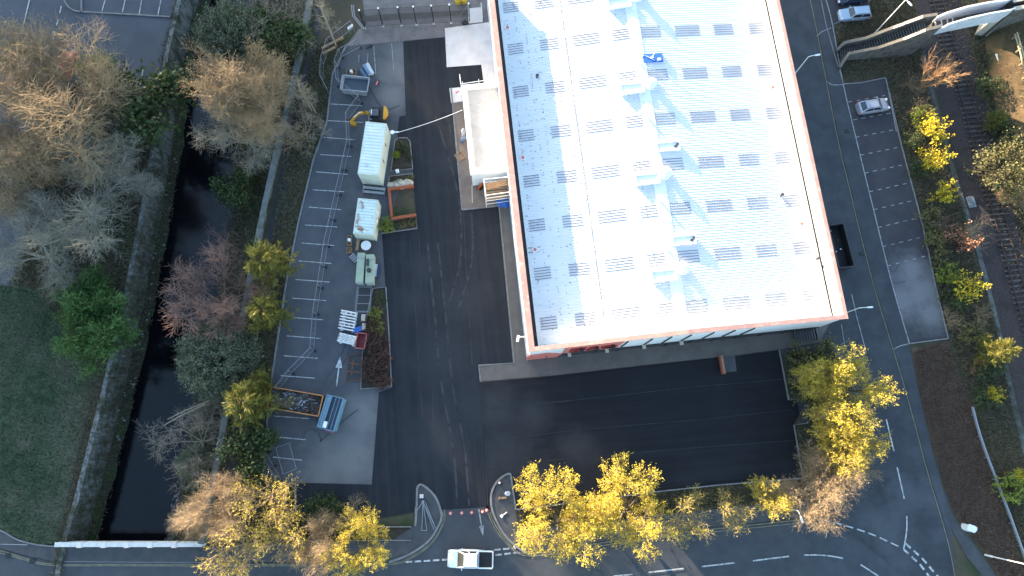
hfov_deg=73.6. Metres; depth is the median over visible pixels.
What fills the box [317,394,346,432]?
covered skip
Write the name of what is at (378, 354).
bed shrub
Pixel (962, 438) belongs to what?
heath sprigs
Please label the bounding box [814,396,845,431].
shrub
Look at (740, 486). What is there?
planting bed
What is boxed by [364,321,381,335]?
bed shrub
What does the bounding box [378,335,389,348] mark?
bed shrub
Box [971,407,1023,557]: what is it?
crash barrier
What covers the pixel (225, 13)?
tree
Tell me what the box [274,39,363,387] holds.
temporary fence
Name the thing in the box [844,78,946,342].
bay asphalt
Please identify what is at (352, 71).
wooden crate
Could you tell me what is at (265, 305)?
conifer
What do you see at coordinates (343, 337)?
barrier stack
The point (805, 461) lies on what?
shrub
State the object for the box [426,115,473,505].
tyre tracks
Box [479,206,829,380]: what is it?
apron paving
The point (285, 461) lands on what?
fence panel
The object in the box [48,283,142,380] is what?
leafy tree
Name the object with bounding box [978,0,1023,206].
dry bank
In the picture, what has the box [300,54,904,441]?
tyre marks
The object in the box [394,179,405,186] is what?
boulder
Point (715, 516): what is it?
footway
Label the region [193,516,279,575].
yellow tree
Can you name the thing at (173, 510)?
river stones
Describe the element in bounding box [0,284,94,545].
grass field
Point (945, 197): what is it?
bush
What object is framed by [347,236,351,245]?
wooden crate
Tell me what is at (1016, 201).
tree
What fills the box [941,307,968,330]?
bush
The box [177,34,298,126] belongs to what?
bare tree
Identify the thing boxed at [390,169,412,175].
bed path
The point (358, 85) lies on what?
grey skip
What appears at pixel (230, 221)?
bank undergrowth
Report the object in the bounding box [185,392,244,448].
bare tree
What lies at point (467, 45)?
concrete slab
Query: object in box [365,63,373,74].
plastic roll
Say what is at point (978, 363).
bush
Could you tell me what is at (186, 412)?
fallen trunk
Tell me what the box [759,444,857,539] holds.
bare tree
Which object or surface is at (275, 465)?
temporary fence
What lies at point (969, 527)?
utility cabinet
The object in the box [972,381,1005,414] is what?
bush
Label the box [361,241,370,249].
water tank
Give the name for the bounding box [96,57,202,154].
leafy tree
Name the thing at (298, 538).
yellow tree
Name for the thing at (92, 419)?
wall top grass
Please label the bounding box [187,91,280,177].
bare tree
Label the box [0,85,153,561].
ground
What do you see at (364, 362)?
bed shrub
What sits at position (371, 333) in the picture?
bed shrub
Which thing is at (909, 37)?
footbridge
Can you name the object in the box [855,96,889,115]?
parked car
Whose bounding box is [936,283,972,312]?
bush
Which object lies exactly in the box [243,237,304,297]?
conifer
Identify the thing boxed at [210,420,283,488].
tree
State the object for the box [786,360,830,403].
yellow tree
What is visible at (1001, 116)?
bush
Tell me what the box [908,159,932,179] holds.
bush
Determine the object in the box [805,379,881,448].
yellow tree
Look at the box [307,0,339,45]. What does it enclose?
bare tree
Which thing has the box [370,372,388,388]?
bed shrub
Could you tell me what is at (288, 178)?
hedge undergrowth
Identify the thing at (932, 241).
bush
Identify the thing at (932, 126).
bush
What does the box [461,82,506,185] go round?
annex
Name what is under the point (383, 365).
bed shrub
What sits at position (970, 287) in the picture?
bush
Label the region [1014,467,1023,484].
bush
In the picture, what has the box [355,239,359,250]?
plank stack
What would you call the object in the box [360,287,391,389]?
planted bed
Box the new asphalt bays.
[481,350,801,508]
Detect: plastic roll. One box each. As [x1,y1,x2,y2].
[359,68,367,76]
[362,64,370,75]
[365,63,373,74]
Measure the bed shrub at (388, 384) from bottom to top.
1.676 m
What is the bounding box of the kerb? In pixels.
[0,0,948,562]
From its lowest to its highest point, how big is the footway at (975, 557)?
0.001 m
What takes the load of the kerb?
on the ground at (340, 10)
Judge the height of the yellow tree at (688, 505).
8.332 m
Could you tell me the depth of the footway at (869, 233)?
89.43 m
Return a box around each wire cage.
[345,354,362,381]
[355,286,372,312]
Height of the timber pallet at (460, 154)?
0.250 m
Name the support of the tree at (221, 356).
on the river bank at (252, 236)
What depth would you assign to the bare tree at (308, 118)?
88.91 m
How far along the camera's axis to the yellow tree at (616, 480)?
75.72 m
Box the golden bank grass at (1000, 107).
[952,0,1023,289]
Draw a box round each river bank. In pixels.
[85,0,210,540]
[173,0,304,562]
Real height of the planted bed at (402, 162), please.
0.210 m
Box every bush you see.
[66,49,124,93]
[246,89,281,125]
[392,150,400,158]
[900,70,928,98]
[903,126,928,151]
[906,97,934,115]
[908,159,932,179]
[911,104,936,128]
[912,202,944,230]
[915,142,956,171]
[916,110,954,143]
[918,221,954,248]
[926,177,959,202]
[929,242,954,271]
[930,212,962,239]
[934,261,963,284]
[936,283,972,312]
[940,219,984,252]
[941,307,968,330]
[949,268,991,304]
[957,315,993,345]
[959,214,991,250]
[969,351,1008,387]
[970,302,995,325]
[970,359,987,376]
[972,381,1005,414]
[973,333,1022,368]
[976,69,1008,103]
[981,109,1008,130]
[985,385,1007,402]
[989,112,1017,140]
[990,467,1023,505]
[1010,120,1023,152]
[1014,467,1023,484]
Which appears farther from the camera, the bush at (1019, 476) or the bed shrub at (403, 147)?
the bed shrub at (403, 147)
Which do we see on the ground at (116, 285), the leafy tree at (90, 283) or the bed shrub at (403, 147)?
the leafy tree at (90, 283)
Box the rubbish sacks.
[460,128,466,142]
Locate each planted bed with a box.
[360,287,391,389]
[382,217,416,233]
[388,173,413,184]
[390,137,412,171]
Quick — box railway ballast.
[914,0,1023,424]
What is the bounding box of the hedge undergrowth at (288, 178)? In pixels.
[217,39,388,543]
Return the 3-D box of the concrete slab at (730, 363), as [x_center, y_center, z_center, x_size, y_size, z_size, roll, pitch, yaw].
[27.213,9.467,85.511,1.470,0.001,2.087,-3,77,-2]
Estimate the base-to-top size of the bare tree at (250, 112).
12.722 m
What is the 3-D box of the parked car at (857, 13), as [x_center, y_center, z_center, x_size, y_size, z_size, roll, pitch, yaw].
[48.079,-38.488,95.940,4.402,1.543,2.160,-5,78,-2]
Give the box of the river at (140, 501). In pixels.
[97,0,258,540]
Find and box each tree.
[0,5,80,126]
[0,13,148,190]
[0,62,75,194]
[0,119,83,226]
[0,125,146,274]
[0,188,90,304]
[33,84,146,189]
[47,260,119,327]
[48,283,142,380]
[74,140,165,216]
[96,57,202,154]
[133,394,249,491]
[158,236,279,344]
[165,492,209,542]
[168,469,251,548]
[170,313,266,404]
[175,443,214,483]
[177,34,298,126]
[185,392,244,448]
[186,0,265,71]
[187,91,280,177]
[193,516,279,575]
[204,65,294,148]
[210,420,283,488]
[221,370,294,436]
[230,466,309,539]
[232,0,320,58]
[238,3,318,71]
[246,499,312,571]
[273,93,332,160]
[278,506,346,575]
[285,74,317,110]
[296,87,317,113]
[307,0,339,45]
[318,501,391,575]
[512,459,617,570]
[556,488,626,545]
[584,452,678,563]
[661,483,713,552]
[716,483,757,536]
[741,476,796,522]
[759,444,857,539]
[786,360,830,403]
[793,438,883,515]
[798,356,855,400]
[802,402,863,451]
[804,421,872,480]
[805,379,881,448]
[809,338,903,445]
[833,423,892,462]
[920,45,970,88]
[963,123,1023,204]
[994,185,1023,209]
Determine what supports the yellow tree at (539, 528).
on the ground at (340, 10)
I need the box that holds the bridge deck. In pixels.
[64,546,203,562]
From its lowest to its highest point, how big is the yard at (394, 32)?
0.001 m
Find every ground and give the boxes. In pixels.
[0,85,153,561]
[204,0,1023,575]
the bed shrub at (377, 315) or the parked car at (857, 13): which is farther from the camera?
the parked car at (857, 13)
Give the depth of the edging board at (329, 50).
93.57 m
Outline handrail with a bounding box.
[351,5,364,29]
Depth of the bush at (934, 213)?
89.23 m
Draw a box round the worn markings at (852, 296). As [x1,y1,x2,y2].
[0,0,924,544]
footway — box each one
[0,486,439,562]
[492,475,522,547]
[520,500,830,552]
[811,0,952,541]
[946,502,995,575]
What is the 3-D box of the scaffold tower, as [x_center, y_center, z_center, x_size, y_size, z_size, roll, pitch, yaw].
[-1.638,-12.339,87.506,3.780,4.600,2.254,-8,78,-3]
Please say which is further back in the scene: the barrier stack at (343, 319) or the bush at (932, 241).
the bush at (932, 241)
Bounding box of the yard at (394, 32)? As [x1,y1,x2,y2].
[347,0,488,45]
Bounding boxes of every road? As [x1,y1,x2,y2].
[0,493,953,575]
[779,0,953,575]
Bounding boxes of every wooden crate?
[346,69,356,75]
[346,247,352,253]
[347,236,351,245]
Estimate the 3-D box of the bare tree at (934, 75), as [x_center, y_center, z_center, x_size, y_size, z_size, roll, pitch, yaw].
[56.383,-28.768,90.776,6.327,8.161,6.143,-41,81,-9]
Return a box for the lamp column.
[390,130,401,147]
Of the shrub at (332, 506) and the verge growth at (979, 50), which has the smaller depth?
the shrub at (332, 506)
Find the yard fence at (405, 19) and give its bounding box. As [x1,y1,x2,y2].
[358,3,469,28]
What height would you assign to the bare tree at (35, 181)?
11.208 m
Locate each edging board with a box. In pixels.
[321,36,343,49]
[322,46,335,54]
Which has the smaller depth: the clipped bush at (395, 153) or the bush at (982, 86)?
the clipped bush at (395, 153)
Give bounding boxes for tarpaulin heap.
[496,199,509,207]
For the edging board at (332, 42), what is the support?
on the ground at (340, 10)
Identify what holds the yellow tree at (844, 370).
on the ground at (340, 10)
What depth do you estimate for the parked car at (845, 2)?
96.38 m
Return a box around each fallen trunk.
[165,403,206,424]
[167,400,209,419]
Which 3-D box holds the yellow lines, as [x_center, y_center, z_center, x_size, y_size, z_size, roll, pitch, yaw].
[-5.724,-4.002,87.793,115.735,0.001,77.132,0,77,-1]
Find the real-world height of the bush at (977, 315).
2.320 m
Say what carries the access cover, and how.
on the railway ballast
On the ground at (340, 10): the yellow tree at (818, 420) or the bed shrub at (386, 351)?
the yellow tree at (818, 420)
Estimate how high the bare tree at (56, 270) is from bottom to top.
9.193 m
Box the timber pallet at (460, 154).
[454,151,465,161]
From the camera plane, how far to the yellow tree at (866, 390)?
78.48 m
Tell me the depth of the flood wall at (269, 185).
87.79 m
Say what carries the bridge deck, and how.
on the river bank at (252, 236)
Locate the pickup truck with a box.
[447,548,494,570]
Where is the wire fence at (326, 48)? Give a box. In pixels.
[319,20,352,94]
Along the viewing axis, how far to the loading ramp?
95.10 m
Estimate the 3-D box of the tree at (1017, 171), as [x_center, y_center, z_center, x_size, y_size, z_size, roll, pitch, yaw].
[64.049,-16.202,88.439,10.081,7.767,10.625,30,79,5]
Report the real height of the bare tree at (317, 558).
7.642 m
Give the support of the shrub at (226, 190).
on the river bank at (252, 236)
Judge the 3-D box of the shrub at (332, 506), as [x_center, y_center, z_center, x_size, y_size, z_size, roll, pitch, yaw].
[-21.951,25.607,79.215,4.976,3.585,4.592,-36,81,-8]
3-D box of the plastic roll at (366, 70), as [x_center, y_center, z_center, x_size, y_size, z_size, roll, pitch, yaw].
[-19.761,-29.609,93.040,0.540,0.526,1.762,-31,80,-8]
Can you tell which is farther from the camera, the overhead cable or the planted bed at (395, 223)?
the planted bed at (395, 223)
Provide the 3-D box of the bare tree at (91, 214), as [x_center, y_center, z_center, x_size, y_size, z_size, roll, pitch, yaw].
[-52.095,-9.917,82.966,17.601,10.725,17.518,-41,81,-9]
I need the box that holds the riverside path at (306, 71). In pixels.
[211,0,323,540]
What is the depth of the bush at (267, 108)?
89.51 m
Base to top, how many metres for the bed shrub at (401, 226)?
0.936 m
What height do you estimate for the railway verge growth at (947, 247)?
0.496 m
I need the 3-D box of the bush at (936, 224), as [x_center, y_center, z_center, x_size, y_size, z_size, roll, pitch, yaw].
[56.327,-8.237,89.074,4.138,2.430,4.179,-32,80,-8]
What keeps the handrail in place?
on the yard at (394, 32)
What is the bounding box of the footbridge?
[834,0,1023,69]
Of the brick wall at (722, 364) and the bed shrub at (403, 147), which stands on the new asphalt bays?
the brick wall at (722, 364)
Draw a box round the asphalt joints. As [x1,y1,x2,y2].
[409,211,793,505]
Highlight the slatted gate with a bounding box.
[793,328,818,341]
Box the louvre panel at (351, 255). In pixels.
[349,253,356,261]
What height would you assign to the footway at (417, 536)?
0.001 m
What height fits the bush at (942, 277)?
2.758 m
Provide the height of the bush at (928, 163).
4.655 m
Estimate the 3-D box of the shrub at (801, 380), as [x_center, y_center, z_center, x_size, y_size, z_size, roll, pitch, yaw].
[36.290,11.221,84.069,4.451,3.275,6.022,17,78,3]
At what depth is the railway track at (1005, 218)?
92.42 m
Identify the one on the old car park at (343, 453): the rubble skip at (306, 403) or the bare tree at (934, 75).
the rubble skip at (306, 403)
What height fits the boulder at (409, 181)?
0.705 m
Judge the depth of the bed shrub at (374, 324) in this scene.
84.90 m
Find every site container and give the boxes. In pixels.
[353,198,380,240]
[357,121,390,185]
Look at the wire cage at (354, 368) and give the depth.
84.32 m
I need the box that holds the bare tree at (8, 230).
[0,154,25,296]
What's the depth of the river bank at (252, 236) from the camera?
90.16 m
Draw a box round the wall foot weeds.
[86,0,210,540]
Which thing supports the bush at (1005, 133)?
on the ground at (340, 10)
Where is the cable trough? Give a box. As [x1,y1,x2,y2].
[920,51,1023,457]
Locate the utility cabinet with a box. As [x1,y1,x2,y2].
[961,523,976,532]
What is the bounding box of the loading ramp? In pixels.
[468,4,482,23]
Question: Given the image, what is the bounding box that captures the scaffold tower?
[483,177,509,206]
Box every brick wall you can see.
[388,184,416,220]
[718,355,725,373]
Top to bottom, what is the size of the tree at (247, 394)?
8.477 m
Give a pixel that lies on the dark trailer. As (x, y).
(841, 248)
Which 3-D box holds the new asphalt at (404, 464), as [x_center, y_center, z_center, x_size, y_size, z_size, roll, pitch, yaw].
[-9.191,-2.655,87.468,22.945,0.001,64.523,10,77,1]
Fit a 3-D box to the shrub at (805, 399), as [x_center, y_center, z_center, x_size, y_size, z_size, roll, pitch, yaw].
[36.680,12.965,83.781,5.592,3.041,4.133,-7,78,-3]
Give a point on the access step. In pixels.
(373, 188)
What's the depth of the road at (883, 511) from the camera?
85.19 m
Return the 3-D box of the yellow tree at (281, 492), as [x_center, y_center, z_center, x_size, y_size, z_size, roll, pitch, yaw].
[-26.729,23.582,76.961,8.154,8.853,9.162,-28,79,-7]
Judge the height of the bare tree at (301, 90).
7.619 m
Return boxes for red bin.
[354,332,367,349]
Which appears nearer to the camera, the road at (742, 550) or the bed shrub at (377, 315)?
the road at (742, 550)
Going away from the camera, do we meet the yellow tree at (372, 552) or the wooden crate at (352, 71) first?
the yellow tree at (372, 552)
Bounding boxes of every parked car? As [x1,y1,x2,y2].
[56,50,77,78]
[836,0,868,5]
[837,5,871,22]
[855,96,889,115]
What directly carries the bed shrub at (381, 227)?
in the planted bed at (395, 223)
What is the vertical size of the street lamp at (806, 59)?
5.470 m
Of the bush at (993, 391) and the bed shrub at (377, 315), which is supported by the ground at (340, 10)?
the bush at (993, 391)
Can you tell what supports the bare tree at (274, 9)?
on the ground at (340, 10)
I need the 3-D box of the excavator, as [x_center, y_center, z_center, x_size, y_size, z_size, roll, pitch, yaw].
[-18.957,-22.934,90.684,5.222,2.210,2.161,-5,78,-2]
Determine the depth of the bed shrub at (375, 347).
84.17 m
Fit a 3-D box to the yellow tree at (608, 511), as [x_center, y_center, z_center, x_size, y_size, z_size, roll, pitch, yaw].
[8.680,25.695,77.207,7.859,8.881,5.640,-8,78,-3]
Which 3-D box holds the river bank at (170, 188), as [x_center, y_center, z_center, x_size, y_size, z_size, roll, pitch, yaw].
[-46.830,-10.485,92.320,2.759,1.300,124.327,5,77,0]
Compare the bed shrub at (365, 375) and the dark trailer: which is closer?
the bed shrub at (365, 375)
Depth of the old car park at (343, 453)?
86.47 m
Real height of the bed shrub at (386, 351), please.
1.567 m
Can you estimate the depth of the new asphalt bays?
83.65 m
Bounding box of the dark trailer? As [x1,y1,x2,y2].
[828,223,854,269]
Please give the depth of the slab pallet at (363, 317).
85.28 m
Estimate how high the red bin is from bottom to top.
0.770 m
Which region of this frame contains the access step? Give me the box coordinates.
[362,185,385,195]
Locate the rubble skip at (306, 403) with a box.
[266,387,325,416]
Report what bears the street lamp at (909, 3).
on the ground at (340, 10)
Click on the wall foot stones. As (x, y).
(142, 334)
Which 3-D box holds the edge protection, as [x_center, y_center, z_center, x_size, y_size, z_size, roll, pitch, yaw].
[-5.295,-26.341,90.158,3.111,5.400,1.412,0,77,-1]
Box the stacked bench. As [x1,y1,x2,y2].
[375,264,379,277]
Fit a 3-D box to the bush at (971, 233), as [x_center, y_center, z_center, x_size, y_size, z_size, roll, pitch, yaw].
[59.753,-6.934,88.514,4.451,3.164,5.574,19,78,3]
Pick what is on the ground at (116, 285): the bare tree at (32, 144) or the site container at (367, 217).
the bare tree at (32, 144)
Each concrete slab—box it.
[445,22,495,82]
[449,87,462,102]
[723,355,736,371]
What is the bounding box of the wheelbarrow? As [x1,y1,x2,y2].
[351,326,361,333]
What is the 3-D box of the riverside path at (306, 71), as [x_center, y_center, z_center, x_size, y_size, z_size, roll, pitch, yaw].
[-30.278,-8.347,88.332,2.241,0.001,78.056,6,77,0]
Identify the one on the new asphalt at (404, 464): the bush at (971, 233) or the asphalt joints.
the asphalt joints
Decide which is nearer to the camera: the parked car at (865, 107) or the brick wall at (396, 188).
the brick wall at (396, 188)
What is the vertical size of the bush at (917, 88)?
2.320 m
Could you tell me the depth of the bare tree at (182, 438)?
81.37 m
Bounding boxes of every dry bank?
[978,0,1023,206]
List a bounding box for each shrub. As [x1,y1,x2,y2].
[204,221,240,254]
[208,166,258,213]
[268,121,313,162]
[299,489,346,534]
[334,494,370,521]
[358,357,374,371]
[359,371,372,380]
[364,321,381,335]
[365,323,378,339]
[365,328,381,345]
[366,314,380,330]
[366,340,382,358]
[368,306,381,321]
[370,321,384,335]
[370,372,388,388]
[371,291,387,304]
[372,348,384,358]
[374,348,392,363]
[374,352,391,368]
[374,373,394,391]
[375,357,388,371]
[378,215,394,232]
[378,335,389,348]
[396,141,409,151]
[399,220,408,229]
[786,338,821,380]
[787,354,821,400]
[791,385,837,408]
[795,450,828,475]
[806,332,841,365]
[806,428,839,453]
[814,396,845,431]
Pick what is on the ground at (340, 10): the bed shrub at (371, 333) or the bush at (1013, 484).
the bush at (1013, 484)
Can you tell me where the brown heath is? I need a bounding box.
[911,341,1023,575]
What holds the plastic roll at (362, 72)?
on the old car park at (343, 453)
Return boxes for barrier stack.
[337,333,356,345]
[338,310,357,332]
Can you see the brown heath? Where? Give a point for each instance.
(960, 451)
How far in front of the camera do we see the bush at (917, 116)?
92.14 m
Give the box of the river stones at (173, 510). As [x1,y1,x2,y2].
[164,486,182,540]
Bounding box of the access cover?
[966,196,976,207]
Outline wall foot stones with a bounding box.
[116,158,177,445]
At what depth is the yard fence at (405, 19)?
92.94 m
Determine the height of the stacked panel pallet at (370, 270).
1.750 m
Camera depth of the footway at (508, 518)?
81.13 m
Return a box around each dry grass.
[58,333,107,536]
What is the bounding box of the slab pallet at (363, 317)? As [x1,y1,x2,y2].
[361,314,365,321]
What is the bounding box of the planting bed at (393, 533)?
[231,512,413,542]
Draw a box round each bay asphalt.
[828,0,867,22]
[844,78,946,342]
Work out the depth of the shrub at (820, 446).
82.29 m
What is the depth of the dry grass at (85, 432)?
82.38 m
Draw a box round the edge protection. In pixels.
[459,74,482,101]
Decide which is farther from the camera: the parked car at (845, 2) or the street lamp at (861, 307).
the parked car at (845, 2)
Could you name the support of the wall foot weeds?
on the river bank at (170, 188)
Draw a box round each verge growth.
[834,0,1023,568]
[964,1,1023,241]
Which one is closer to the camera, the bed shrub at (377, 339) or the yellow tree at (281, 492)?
the yellow tree at (281, 492)
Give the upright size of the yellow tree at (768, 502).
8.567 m
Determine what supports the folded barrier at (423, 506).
on the footway at (417, 536)
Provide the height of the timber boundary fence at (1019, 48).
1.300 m
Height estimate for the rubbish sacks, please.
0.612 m
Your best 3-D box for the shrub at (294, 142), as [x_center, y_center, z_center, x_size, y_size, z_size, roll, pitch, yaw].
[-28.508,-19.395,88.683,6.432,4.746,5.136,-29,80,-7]
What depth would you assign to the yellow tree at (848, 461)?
77.09 m
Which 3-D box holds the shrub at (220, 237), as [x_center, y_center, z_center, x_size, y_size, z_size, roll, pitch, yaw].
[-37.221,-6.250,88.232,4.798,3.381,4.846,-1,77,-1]
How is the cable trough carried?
on the ground at (340, 10)
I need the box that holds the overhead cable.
[400,110,461,131]
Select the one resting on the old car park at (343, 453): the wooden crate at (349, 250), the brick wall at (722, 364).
the wooden crate at (349, 250)
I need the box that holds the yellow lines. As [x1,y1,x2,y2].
[0,0,954,575]
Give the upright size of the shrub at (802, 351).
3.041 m
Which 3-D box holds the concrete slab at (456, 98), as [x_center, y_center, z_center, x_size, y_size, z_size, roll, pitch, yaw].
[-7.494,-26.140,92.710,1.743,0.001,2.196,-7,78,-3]
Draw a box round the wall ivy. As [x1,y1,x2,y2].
[57,155,168,574]
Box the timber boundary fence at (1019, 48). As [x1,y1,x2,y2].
[1012,32,1023,78]
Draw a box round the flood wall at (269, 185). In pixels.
[198,0,312,543]
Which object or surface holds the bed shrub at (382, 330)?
in the planted bed at (384, 319)
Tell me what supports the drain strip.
on the yard at (394, 32)
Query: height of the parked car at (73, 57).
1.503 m
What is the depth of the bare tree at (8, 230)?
87.22 m
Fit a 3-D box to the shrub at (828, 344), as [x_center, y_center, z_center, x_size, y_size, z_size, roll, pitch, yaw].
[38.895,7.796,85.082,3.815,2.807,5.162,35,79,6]
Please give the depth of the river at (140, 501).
88.56 m
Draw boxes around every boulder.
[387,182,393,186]
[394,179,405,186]
[404,179,412,184]
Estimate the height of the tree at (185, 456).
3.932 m
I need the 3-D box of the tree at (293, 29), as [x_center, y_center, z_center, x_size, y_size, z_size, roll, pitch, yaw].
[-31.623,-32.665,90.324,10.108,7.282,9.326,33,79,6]
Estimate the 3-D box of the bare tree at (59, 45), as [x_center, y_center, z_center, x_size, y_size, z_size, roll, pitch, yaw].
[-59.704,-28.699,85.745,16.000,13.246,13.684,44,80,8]
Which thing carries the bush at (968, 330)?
on the ground at (340, 10)
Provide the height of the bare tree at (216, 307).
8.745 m
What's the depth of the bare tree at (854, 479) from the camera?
77.28 m
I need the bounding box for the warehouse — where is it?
[487,0,847,359]
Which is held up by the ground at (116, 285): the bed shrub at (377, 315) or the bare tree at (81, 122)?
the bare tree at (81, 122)
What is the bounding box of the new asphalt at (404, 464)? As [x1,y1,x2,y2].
[296,37,512,520]
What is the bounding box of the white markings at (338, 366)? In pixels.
[20,0,937,575]
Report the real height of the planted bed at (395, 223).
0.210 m
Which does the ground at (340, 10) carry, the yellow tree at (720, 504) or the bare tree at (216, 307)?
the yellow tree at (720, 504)
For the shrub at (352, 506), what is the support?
on the ground at (340, 10)
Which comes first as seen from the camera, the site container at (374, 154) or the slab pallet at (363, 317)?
the slab pallet at (363, 317)
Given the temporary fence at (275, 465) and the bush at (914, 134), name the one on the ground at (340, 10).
the bush at (914, 134)
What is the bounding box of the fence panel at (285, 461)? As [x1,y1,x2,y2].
[276,443,295,473]
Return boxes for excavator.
[350,106,387,126]
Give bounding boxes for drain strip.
[362,11,467,20]
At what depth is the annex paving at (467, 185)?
90.09 m
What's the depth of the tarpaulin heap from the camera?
89.16 m
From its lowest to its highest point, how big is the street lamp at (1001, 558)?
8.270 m
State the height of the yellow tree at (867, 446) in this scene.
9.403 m
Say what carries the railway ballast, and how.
on the ground at (340, 10)
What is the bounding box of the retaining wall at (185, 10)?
[54,0,198,575]
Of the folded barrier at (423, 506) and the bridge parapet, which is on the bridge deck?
the bridge parapet
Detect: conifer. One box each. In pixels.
[242,286,300,338]
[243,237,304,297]
[246,364,280,394]
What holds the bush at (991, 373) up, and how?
on the ground at (340, 10)
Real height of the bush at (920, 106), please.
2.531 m
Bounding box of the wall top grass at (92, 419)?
[48,1,181,575]
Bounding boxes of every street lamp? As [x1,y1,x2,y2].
[795,54,820,73]
[847,306,872,312]
[874,0,911,32]
[984,554,1023,563]
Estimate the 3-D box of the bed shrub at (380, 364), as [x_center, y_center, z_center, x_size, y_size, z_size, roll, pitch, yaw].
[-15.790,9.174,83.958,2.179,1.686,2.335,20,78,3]
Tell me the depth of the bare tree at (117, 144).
84.89 m
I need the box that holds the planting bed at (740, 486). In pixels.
[517,349,852,524]
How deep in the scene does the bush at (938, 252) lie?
88.05 m
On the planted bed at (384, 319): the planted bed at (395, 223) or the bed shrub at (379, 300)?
the bed shrub at (379, 300)
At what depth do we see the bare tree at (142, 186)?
85.14 m
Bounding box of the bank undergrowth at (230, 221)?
[164,0,305,575]
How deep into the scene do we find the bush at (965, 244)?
87.39 m
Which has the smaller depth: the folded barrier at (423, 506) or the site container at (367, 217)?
the folded barrier at (423, 506)
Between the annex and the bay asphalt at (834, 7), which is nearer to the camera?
the annex
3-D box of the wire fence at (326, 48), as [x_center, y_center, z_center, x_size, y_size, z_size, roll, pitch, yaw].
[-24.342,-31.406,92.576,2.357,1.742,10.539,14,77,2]
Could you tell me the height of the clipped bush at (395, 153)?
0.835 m
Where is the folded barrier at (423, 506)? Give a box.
[417,500,435,530]
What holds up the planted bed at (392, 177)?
on the ground at (340, 10)
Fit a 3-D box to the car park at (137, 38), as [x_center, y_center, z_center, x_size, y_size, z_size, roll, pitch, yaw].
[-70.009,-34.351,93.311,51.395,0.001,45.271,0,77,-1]
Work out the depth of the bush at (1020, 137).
91.54 m
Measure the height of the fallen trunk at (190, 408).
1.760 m
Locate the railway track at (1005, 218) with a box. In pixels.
[928,0,1023,335]
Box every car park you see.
[0,0,176,148]
[264,41,405,483]
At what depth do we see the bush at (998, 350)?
82.72 m
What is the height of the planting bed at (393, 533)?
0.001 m
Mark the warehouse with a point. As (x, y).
(663, 185)
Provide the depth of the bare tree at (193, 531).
77.50 m
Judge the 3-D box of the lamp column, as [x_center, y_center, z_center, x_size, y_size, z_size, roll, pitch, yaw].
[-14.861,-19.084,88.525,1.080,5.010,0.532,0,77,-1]
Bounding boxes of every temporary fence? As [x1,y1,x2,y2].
[264,451,280,480]
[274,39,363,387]
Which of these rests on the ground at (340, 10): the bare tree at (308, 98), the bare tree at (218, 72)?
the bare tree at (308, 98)
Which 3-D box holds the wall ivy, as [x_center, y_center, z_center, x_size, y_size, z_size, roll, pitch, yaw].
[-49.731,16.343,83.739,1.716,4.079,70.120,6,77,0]
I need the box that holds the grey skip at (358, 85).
[340,74,369,95]
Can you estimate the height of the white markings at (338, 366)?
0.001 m
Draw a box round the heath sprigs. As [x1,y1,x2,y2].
[913,342,1023,575]
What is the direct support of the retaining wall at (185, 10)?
on the river bank at (170, 188)
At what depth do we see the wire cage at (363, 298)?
86.24 m
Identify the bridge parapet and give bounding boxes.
[54,541,205,547]
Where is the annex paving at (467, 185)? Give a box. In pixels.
[453,101,508,208]
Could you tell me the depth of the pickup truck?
78.80 m
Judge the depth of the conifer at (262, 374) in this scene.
80.89 m

